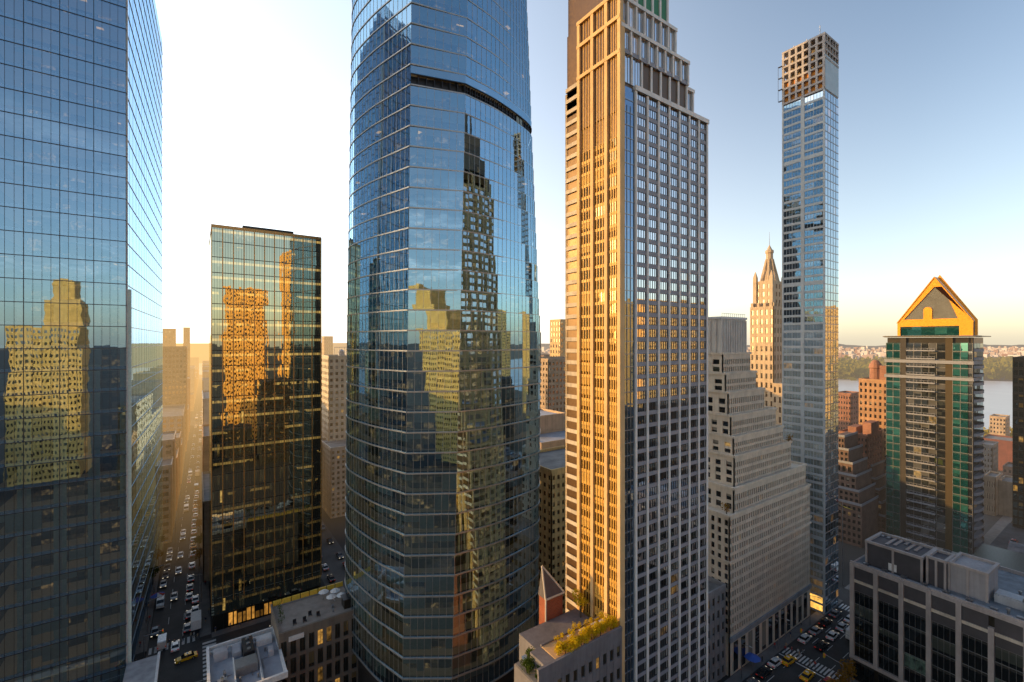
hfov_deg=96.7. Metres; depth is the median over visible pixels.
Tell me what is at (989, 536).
pavement
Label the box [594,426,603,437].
window
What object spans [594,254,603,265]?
window
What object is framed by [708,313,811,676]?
ziggurat office
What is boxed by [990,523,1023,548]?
garage roof
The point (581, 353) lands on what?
window
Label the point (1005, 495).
tan block
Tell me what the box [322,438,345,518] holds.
patterned block
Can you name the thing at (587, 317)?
window
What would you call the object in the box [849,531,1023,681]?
pier fronted block
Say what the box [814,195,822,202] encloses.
window
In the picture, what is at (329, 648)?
window
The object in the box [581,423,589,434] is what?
window
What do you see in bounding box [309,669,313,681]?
window
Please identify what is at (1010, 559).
roof
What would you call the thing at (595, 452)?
window
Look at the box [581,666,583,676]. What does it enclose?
window
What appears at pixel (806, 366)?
window
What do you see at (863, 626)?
window
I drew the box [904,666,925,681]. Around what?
window
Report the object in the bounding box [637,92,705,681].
window
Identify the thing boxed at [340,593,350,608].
water tank
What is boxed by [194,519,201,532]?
tree
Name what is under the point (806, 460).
window
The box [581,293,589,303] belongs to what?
window
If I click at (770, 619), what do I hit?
shop window
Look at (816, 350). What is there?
window
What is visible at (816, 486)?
window
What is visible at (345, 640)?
window
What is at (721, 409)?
window
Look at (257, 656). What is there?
flat roof building
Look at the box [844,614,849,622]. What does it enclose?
car
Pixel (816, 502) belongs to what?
window
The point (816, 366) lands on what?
window
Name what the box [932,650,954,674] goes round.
window
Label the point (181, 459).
row building
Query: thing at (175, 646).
car
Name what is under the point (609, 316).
window
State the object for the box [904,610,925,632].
window
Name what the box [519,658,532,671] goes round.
shrub
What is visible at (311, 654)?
window
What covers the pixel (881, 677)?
window
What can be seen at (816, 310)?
window
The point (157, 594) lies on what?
market umbrella
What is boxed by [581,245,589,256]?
window
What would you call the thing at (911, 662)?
window
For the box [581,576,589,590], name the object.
window
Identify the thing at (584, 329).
window
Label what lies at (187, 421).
street block
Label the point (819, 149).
window
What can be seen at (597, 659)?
window
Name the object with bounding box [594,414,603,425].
window
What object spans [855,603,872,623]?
window
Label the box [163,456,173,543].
row building
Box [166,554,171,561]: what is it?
car
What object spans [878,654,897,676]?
window
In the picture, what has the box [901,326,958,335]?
gable window
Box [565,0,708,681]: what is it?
stepped tower
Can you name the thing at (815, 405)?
window
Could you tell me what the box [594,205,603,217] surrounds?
window
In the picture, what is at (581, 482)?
window
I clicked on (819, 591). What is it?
window
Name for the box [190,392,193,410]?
street block
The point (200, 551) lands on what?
tree
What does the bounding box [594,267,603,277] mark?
window
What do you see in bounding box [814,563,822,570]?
window
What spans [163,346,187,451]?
building
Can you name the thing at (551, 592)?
gabled brick house
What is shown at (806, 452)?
window
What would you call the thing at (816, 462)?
window
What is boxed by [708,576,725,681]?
annex
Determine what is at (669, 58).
window
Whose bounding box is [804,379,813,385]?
window
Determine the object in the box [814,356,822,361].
window
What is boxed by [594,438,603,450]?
window
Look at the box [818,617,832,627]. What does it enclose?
car
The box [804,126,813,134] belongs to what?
window
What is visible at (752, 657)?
market umbrella
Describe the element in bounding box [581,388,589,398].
window
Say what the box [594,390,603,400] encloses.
window
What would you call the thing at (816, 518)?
window
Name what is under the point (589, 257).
window
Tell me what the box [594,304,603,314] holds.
window
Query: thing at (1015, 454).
window
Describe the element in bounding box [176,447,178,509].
row building
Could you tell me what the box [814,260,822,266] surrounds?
window
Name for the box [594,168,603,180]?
window
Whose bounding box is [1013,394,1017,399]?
window
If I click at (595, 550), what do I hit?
window
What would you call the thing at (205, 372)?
street block
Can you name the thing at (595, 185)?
window
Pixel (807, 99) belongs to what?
window
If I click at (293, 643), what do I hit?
window
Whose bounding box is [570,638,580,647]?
shrub
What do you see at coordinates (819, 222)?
window
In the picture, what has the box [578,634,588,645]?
shrub
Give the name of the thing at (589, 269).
window
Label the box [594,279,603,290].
window
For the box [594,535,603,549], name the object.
window
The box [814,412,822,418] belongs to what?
window
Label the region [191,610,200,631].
box truck
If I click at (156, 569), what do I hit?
tree
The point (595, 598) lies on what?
window
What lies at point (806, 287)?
window
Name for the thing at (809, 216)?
window
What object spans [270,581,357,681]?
terrace roof building
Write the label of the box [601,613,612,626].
shrub
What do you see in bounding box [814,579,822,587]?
window
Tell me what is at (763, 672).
car
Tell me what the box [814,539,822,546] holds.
window
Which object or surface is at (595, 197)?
window
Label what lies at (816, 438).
window
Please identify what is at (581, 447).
window
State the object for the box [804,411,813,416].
window
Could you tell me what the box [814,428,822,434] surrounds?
window
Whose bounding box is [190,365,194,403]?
street block
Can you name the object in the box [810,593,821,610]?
shop window
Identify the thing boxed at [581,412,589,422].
window
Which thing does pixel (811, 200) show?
window
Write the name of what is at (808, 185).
window
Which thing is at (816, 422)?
window
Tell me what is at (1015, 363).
window
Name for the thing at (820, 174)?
window
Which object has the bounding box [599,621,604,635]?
shrub
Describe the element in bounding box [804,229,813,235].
window
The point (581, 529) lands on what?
window
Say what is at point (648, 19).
window
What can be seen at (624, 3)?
window
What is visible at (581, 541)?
window
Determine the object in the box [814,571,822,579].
window
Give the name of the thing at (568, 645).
shrub
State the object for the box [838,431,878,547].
brown stepped block
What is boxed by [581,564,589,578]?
window
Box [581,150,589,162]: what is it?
window
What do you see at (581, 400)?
window
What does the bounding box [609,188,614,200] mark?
window
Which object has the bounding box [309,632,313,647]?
window
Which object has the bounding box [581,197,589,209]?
window
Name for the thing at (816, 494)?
window
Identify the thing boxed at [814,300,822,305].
window
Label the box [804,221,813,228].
window
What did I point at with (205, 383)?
street block
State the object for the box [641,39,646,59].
window
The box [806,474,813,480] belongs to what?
window
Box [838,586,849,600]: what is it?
cross street
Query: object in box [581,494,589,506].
window
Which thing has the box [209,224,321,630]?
dark office tower
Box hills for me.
[176,343,1023,353]
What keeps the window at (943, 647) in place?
in the pier fronted block at (921, 612)
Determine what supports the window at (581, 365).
in the stepped tower at (636, 345)
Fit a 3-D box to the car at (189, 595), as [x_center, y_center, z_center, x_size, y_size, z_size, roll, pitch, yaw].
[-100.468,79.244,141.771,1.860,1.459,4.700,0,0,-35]
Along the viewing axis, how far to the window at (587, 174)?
78.80 m
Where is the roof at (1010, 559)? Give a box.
[972,544,1023,571]
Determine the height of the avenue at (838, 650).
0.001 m
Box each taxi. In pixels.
[174,651,197,663]
[781,654,796,666]
[799,669,814,681]
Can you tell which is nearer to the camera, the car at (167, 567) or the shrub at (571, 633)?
the shrub at (571, 633)
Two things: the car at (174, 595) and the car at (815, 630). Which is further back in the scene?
the car at (174, 595)
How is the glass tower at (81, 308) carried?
on the ground
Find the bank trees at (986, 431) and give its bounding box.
[983,425,1012,436]
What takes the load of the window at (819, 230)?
in the slender tower at (810, 200)
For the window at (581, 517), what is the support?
in the stepped tower at (636, 345)
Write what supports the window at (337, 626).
in the terrace roof building at (315, 648)
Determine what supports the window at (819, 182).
in the slender tower at (810, 200)
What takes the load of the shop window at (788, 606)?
in the ziggurat office
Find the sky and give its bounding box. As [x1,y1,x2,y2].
[155,0,1023,345]
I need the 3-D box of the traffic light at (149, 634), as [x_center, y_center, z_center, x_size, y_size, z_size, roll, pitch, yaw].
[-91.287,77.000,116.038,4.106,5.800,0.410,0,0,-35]
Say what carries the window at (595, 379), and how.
in the stepped tower at (636, 345)
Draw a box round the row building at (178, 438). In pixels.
[176,431,180,494]
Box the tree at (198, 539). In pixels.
[193,533,201,547]
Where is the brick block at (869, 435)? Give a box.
[838,420,881,469]
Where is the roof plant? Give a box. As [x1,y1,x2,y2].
[338,347,346,354]
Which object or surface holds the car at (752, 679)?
on the avenue at (838, 650)
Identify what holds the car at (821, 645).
on the avenue at (838, 650)
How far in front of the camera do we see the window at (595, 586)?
76.26 m
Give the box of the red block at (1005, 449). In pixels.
[983,434,1012,470]
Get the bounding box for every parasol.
[318,589,328,598]
[326,594,335,598]
[330,588,339,592]
[336,592,344,602]
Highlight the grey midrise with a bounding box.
[983,440,998,478]
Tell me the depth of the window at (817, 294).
134.44 m
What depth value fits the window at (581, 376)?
78.80 m
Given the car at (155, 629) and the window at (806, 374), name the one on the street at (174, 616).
the car at (155, 629)
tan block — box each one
[984,471,1001,515]
[999,475,1012,516]
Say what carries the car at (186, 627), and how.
on the street at (174, 616)
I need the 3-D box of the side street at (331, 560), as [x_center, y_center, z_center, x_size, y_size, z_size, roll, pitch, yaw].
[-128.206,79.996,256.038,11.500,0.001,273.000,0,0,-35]
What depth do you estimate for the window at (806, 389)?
136.62 m
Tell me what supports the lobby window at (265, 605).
in the dark office tower at (265, 418)
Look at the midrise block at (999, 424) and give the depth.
333.66 m
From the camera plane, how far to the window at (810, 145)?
136.42 m
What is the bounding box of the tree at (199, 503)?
[194,500,201,513]
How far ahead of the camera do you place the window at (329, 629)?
101.73 m
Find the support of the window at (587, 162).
in the stepped tower at (636, 345)
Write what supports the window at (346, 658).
in the terrace roof building at (315, 648)
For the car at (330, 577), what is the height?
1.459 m
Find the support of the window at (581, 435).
in the stepped tower at (636, 345)
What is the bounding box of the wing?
[163,404,184,468]
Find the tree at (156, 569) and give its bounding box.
[152,566,160,577]
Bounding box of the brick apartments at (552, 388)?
[540,356,564,411]
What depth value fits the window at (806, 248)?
136.59 m
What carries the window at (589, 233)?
in the stepped tower at (636, 345)
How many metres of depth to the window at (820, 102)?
134.44 m
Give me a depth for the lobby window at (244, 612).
129.10 m
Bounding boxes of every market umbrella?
[150,592,164,597]
[744,652,760,666]
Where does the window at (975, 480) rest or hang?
in the gabled tower at (934, 443)
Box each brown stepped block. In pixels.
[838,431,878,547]
[870,459,885,532]
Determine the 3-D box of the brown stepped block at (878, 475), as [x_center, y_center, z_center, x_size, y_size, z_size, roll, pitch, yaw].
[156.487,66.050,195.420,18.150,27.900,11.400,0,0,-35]
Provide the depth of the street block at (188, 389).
400.75 m
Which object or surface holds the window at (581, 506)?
in the stepped tower at (636, 345)
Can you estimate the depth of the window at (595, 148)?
76.26 m
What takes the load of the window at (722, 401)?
in the ziggurat office
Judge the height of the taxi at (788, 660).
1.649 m
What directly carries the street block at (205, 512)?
on the ground
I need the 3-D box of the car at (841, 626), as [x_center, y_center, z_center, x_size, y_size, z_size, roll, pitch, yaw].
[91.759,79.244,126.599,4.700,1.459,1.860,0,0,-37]
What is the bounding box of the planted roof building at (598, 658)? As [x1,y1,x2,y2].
[514,615,621,681]
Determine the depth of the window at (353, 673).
104.85 m
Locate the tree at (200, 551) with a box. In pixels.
[192,547,202,565]
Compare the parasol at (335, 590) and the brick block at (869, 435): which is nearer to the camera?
the parasol at (335, 590)
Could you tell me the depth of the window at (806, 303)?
136.62 m
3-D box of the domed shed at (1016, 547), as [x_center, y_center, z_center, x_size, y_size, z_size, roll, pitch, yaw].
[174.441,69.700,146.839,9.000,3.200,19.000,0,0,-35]
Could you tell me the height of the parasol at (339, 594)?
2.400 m
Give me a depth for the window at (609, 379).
73.68 m
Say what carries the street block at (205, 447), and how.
on the ground
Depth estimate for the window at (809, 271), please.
136.42 m
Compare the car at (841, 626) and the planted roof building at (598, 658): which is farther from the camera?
the car at (841, 626)
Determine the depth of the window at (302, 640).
98.57 m
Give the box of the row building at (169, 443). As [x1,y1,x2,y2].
[163,431,175,527]
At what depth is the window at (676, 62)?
80.75 m
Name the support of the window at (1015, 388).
in the edge tower at (1018, 441)
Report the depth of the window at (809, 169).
136.62 m
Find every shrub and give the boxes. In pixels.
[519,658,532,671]
[526,663,533,674]
[554,640,562,653]
[554,643,562,655]
[561,641,567,653]
[564,640,572,651]
[567,636,577,652]
[569,629,574,637]
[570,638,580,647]
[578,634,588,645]
[579,626,588,643]
[588,625,596,639]
[589,621,599,638]
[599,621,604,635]
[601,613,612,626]
[610,615,616,628]
[720,502,728,513]
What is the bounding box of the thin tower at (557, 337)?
[550,319,564,356]
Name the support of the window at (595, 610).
in the stepped tower at (636, 345)
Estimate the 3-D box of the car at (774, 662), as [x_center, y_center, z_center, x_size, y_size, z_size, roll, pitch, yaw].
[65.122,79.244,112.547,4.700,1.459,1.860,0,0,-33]
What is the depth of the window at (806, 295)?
136.62 m
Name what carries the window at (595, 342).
in the stepped tower at (636, 345)
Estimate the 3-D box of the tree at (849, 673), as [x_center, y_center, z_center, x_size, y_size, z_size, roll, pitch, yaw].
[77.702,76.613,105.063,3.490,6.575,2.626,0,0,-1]
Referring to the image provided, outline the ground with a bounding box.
[133,343,1012,681]
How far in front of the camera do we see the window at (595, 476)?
76.26 m
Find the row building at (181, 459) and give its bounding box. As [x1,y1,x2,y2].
[181,438,182,483]
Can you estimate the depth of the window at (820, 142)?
134.44 m
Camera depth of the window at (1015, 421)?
174.31 m
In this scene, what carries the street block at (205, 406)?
on the ground
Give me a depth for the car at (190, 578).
151.35 m
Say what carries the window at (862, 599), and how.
in the pier fronted block at (921, 612)
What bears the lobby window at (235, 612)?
in the dark office tower at (265, 418)
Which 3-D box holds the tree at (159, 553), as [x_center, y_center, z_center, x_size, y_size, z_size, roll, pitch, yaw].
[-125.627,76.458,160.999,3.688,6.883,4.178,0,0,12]
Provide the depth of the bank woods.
960.68 m
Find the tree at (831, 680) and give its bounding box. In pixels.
[826,677,838,681]
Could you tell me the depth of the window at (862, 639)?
105.93 m
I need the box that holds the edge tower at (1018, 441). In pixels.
[1012,356,1023,528]
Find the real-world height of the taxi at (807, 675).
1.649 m
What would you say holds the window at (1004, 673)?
in the pier fronted block at (921, 612)
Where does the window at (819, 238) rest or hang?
in the slender tower at (810, 200)
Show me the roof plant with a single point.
(342, 352)
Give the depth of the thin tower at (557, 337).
332.66 m
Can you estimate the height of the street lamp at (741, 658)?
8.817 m
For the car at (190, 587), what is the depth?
145.76 m
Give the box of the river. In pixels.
[199,363,1012,431]
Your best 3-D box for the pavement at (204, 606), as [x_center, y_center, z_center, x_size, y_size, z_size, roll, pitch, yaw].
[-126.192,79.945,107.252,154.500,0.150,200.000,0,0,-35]
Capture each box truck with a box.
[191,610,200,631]
[846,625,849,640]
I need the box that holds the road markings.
[148,406,849,681]
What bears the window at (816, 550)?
in the slender tower at (810, 200)
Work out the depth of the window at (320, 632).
100.66 m
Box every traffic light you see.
[143,629,163,657]
[785,622,801,642]
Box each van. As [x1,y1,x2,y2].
[156,594,164,608]
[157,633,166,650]
[184,504,188,511]
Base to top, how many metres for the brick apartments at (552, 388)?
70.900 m
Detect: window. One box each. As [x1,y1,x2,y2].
[229,611,236,624]
[238,611,245,622]
[247,606,253,619]
[256,609,262,616]
[264,602,271,614]
[281,641,286,656]
[290,640,295,654]
[290,657,295,673]
[300,635,304,650]
[300,654,304,669]
[300,673,304,681]
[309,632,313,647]
[309,651,313,666]
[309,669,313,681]
[318,629,322,644]
[318,647,322,662]
[318,666,322,681]
[323,446,327,511]
[324,359,346,435]
[327,626,331,641]
[327,644,331,659]
[327,663,331,677]
[335,623,339,638]
[335,641,339,656]
[335,659,339,674]
[344,620,347,635]
[344,638,347,653]
[344,656,347,671]
[352,654,355,667]
[352,671,355,681]
[574,669,576,680]
[581,136,616,622]
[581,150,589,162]
[581,162,589,174]
[581,174,589,186]
[581,186,589,197]
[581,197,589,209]
[581,209,589,221]
[581,221,589,233]
[581,233,589,244]
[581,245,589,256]
[581,257,589,268]
[581,269,589,279]
[581,281,589,291]
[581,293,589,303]
[581,305,589,315]
[581,317,589,326]
[581,329,589,338]
[581,341,589,350]
[581,353,589,362]
[581,365,589,374]
[581,376,589,386]
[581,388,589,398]
[581,400,589,410]
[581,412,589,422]
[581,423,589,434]
[581,435,589,446]
[581,447,589,458]
[581,459,589,470]
[581,470,589,482]
[581,482,589,494]
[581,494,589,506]
[581,506,589,518]
[581,517,589,530]
[581,529,589,542]
[581,541,589,554]
[581,552,589,566]
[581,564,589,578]
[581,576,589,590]
[581,588,589,602]
[581,601,589,614]
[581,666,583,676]
[589,661,591,672]
[594,143,603,156]
[594,155,603,168]
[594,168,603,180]
[594,180,603,193]
[594,192,603,205]
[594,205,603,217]
[594,217,603,229]
[594,230,603,241]
[594,242,603,253]
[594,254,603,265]
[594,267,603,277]
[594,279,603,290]
[594,292,603,302]
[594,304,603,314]
[594,316,603,326]
[594,329,603,338]
[594,341,603,350]
[594,353,603,363]
[594,366,603,375]
[594,378,603,388]
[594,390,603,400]
[594,402,603,412]
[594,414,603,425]
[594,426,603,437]
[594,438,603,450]
[594,450,603,462]
[594,463,603,475]
[594,475,603,487]
[594,487,603,499]
[594,499,603,512]
[594,511,603,524]
[594,523,603,537]
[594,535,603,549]
[594,547,603,561]
[594,560,603,574]
[594,572,603,586]
[594,584,603,599]
[594,596,603,611]
[596,657,598,668]
[603,653,605,664]
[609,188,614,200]
[609,252,614,262]
[609,316,614,325]
[609,379,614,389]
[609,480,616,492]
[609,530,616,543]
[609,593,616,607]
[623,0,690,110]
[625,30,628,49]
[625,54,630,84]
[629,4,634,28]
[632,34,637,54]
[633,58,640,85]
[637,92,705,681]
[638,10,642,32]
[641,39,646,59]
[646,15,650,37]
[650,44,655,63]
[654,20,658,42]
[658,49,663,68]
[662,25,666,46]
[667,54,671,72]
[669,29,673,51]
[674,58,678,76]
[682,62,686,80]
[708,359,784,631]
[713,359,718,363]
[715,379,721,383]
[719,398,724,403]
[719,407,724,412]
[734,640,737,670]
[741,635,744,664]
[748,629,752,652]
[755,625,758,654]
[762,620,765,649]
[768,284,780,377]
[769,616,771,644]
[775,611,778,639]
[781,607,784,635]
[784,94,813,591]
[787,604,789,630]
[793,600,795,626]
[798,596,801,622]
[804,118,813,126]
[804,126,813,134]
[804,134,813,142]
[804,142,813,149]
[804,150,813,156]
[804,158,813,165]
[804,166,813,173]
[804,174,813,181]
[804,182,813,189]
[804,189,813,196]
[804,197,813,204]
[804,205,813,212]
[804,213,813,220]
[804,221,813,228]
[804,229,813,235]
[804,245,813,251]
[804,253,813,259]
[804,261,813,267]
[804,269,813,275]
[804,277,813,281]
[804,285,813,290]
[804,293,813,298]
[804,301,813,306]
[804,324,813,329]
[804,364,813,369]
[804,371,813,377]
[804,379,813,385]
[804,387,813,393]
[804,395,813,401]
[804,403,813,407]
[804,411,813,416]
[804,442,813,448]
[804,450,813,456]
[804,458,813,464]
[804,592,806,617]
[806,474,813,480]
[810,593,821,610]
[814,91,822,99]
[814,99,822,107]
[814,107,822,115]
[814,115,822,122]
[814,123,822,130]
[814,131,822,138]
[814,139,822,146]
[814,147,822,152]
[814,155,822,162]
[814,163,822,170]
[814,171,822,178]
[814,179,822,186]
[814,187,822,194]
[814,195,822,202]
[814,203,822,210]
[814,211,822,218]
[814,219,822,226]
[814,227,822,234]
[814,236,822,242]
[814,244,822,250]
[814,252,822,258]
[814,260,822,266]
[814,268,822,274]
[814,276,822,280]
[814,284,822,289]
[814,292,822,297]
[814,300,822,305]
[814,308,822,313]
[814,316,822,321]
[814,324,822,329]
[814,332,822,337]
[814,340,822,345]
[814,348,822,353]
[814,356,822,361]
[814,364,822,369]
[814,372,822,377]
[814,380,822,385]
[814,388,822,393]
[814,396,822,401]
[814,404,822,408]
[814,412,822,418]
[814,420,822,426]
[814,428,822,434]
[814,436,822,442]
[814,444,822,450]
[814,451,822,458]
[814,459,822,466]
[814,467,822,474]
[814,475,822,482]
[814,483,822,490]
[814,491,822,498]
[814,499,822,506]
[814,507,822,514]
[814,515,822,522]
[814,523,822,530]
[814,531,822,536]
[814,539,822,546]
[814,547,822,554]
[814,555,822,562]
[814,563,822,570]
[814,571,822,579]
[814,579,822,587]
[814,587,822,595]
[855,590,872,610]
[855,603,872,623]
[855,616,872,636]
[855,630,872,650]
[855,643,872,663]
[855,660,873,681]
[858,435,880,463]
[878,599,897,620]
[878,613,897,634]
[878,627,897,648]
[878,640,897,662]
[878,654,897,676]
[878,672,897,681]
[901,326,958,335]
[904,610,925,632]
[904,624,925,646]
[904,638,925,661]
[904,652,925,675]
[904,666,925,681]
[932,621,954,644]
[932,636,954,659]
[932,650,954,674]
[932,665,954,681]
[962,633,987,657]
[962,648,987,673]
[962,663,987,681]
[974,360,982,548]
[995,646,1022,672]
[995,662,1022,681]
[1013,361,1017,366]
[1013,386,1017,391]
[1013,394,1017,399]
[1013,419,1017,424]
[1013,452,1017,457]
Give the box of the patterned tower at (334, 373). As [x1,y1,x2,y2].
[322,354,346,440]
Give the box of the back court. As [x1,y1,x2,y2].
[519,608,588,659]
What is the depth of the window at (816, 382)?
134.44 m
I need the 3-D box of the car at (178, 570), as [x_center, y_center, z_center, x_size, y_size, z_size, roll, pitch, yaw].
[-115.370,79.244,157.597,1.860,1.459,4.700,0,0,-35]
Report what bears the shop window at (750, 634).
in the ziggurat office
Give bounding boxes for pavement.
[134,510,270,654]
[724,473,1012,681]
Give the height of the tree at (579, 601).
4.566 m
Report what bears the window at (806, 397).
in the slender tower at (810, 200)
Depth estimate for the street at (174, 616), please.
164.47 m
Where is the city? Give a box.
[541,346,1023,359]
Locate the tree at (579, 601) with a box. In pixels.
[572,588,588,617]
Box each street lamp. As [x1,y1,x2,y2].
[147,596,159,631]
[191,574,201,601]
[741,643,752,678]
[778,618,789,648]
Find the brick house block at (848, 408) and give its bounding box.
[838,391,858,430]
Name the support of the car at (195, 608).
on the street at (174, 616)
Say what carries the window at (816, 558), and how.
in the slender tower at (810, 200)
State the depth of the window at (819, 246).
134.44 m
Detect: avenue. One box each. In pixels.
[158,620,270,681]
[742,474,1002,681]
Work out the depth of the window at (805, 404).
136.52 m
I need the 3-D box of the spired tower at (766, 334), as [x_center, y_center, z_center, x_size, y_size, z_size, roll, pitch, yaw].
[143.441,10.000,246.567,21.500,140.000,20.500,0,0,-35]
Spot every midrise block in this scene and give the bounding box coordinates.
[990,414,1009,435]
[1003,462,1012,475]
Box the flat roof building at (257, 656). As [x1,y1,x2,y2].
[206,626,287,681]
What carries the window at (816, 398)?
in the slender tower at (810, 200)
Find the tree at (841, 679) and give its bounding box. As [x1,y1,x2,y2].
[835,669,849,681]
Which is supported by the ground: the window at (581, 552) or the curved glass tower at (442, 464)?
the curved glass tower at (442, 464)
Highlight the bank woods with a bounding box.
[838,355,1012,380]
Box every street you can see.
[146,375,201,657]
[321,521,344,588]
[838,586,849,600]
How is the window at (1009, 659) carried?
in the pier fronted block at (921, 612)
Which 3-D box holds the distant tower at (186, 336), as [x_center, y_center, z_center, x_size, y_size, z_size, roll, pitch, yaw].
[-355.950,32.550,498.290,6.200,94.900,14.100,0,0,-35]
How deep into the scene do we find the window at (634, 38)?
74.42 m
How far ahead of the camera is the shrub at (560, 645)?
65.76 m
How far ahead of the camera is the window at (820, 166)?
134.44 m
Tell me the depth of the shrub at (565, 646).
65.88 m
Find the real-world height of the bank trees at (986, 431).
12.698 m
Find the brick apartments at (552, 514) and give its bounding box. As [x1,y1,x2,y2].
[539,445,564,613]
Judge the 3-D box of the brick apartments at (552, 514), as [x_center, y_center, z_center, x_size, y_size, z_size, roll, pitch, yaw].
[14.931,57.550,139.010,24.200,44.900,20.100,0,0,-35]
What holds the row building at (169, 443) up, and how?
on the ground
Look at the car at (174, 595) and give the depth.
140.88 m
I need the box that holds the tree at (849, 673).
[839,658,856,681]
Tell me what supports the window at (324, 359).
in the patterned tower at (334, 373)
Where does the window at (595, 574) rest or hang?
in the stepped tower at (636, 345)
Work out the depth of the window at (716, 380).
120.04 m
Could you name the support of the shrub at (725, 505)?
on the ziggurat office
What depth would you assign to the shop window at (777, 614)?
121.30 m
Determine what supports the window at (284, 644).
in the terrace roof building at (315, 648)
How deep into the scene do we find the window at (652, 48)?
76.99 m
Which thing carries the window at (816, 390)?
in the slender tower at (810, 200)
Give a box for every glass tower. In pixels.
[0,0,162,681]
[345,0,541,681]
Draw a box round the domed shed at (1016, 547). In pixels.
[1007,541,1023,553]
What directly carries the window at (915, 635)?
in the pier fronted block at (921, 612)
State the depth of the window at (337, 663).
102.65 m
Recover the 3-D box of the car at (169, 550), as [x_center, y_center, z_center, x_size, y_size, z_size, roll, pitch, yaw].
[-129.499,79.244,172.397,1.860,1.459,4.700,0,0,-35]
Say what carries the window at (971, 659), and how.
in the pier fronted block at (921, 612)
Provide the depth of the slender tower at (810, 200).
136.52 m
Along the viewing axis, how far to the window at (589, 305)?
79.01 m
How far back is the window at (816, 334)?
134.44 m
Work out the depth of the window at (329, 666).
101.73 m
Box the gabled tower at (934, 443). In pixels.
[883,275,990,554]
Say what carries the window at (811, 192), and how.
in the slender tower at (810, 200)
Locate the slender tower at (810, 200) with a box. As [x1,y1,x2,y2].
[778,26,838,613]
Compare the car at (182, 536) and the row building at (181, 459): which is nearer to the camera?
the car at (182, 536)
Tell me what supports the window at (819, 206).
in the slender tower at (810, 200)
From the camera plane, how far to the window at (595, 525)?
76.26 m
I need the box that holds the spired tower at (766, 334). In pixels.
[750,232,781,424]
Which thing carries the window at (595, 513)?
in the stepped tower at (636, 345)
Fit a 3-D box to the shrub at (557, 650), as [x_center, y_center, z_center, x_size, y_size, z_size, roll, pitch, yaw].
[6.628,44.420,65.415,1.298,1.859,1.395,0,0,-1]
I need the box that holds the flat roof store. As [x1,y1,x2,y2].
[540,408,564,449]
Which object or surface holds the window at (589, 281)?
in the stepped tower at (636, 345)
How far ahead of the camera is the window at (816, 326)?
134.44 m
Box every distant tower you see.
[163,328,175,345]
[183,327,189,375]
[322,336,332,354]
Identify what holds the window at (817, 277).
in the slender tower at (810, 200)
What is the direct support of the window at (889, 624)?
in the pier fronted block at (921, 612)
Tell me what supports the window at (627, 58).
in the stepped tower at (636, 345)
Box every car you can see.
[150,626,159,637]
[160,579,166,587]
[162,571,168,578]
[164,563,170,570]
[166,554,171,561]
[167,547,172,553]
[170,591,177,600]
[171,639,179,652]
[175,566,181,574]
[177,551,183,558]
[180,534,185,539]
[183,622,190,633]
[185,609,191,619]
[186,583,193,591]
[186,592,192,600]
[188,574,193,581]
[189,561,194,568]
[192,594,198,603]
[192,605,198,611]
[322,563,328,570]
[326,537,333,543]
[327,574,335,581]
[336,552,343,558]
[745,677,759,681]
[755,666,771,678]
[767,656,781,668]
[797,633,811,643]
[808,626,822,635]
[814,640,829,651]
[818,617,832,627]
[825,630,839,640]
[829,609,841,618]
[835,622,848,631]
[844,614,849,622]
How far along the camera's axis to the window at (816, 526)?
134.44 m
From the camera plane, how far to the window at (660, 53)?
78.24 m
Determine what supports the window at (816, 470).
in the slender tower at (810, 200)
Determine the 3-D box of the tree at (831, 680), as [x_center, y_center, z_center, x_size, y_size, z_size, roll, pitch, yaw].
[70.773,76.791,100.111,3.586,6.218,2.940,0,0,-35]
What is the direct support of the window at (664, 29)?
in the stepped tower at (636, 345)
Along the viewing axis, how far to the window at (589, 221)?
78.80 m
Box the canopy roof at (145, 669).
[123,651,160,681]
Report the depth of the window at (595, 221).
76.26 m
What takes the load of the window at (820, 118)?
in the slender tower at (810, 200)
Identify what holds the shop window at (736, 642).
in the ziggurat office
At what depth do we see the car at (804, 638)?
120.89 m
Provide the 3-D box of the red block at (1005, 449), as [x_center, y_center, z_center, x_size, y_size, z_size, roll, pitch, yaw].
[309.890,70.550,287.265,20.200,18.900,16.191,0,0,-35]
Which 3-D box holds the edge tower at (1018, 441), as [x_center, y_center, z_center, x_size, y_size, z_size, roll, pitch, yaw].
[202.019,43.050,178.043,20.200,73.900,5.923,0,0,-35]
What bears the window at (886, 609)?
in the pier fronted block at (921, 612)
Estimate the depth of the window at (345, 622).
103.71 m
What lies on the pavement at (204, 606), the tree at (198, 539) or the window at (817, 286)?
the tree at (198, 539)
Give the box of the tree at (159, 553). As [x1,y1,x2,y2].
[157,549,163,559]
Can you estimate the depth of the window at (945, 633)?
94.10 m
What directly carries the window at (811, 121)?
in the slender tower at (810, 200)
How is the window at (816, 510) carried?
in the slender tower at (810, 200)
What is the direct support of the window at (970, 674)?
in the pier fronted block at (921, 612)
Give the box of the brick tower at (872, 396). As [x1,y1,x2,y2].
[859,359,885,472]
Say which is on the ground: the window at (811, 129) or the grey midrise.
the grey midrise
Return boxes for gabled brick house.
[538,565,564,623]
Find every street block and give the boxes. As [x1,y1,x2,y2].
[187,376,189,431]
[187,404,188,440]
[190,357,198,371]
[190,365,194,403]
[190,367,193,391]
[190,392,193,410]
[202,369,208,376]
[202,377,208,389]
[202,390,208,424]
[202,424,208,471]
[202,471,209,581]

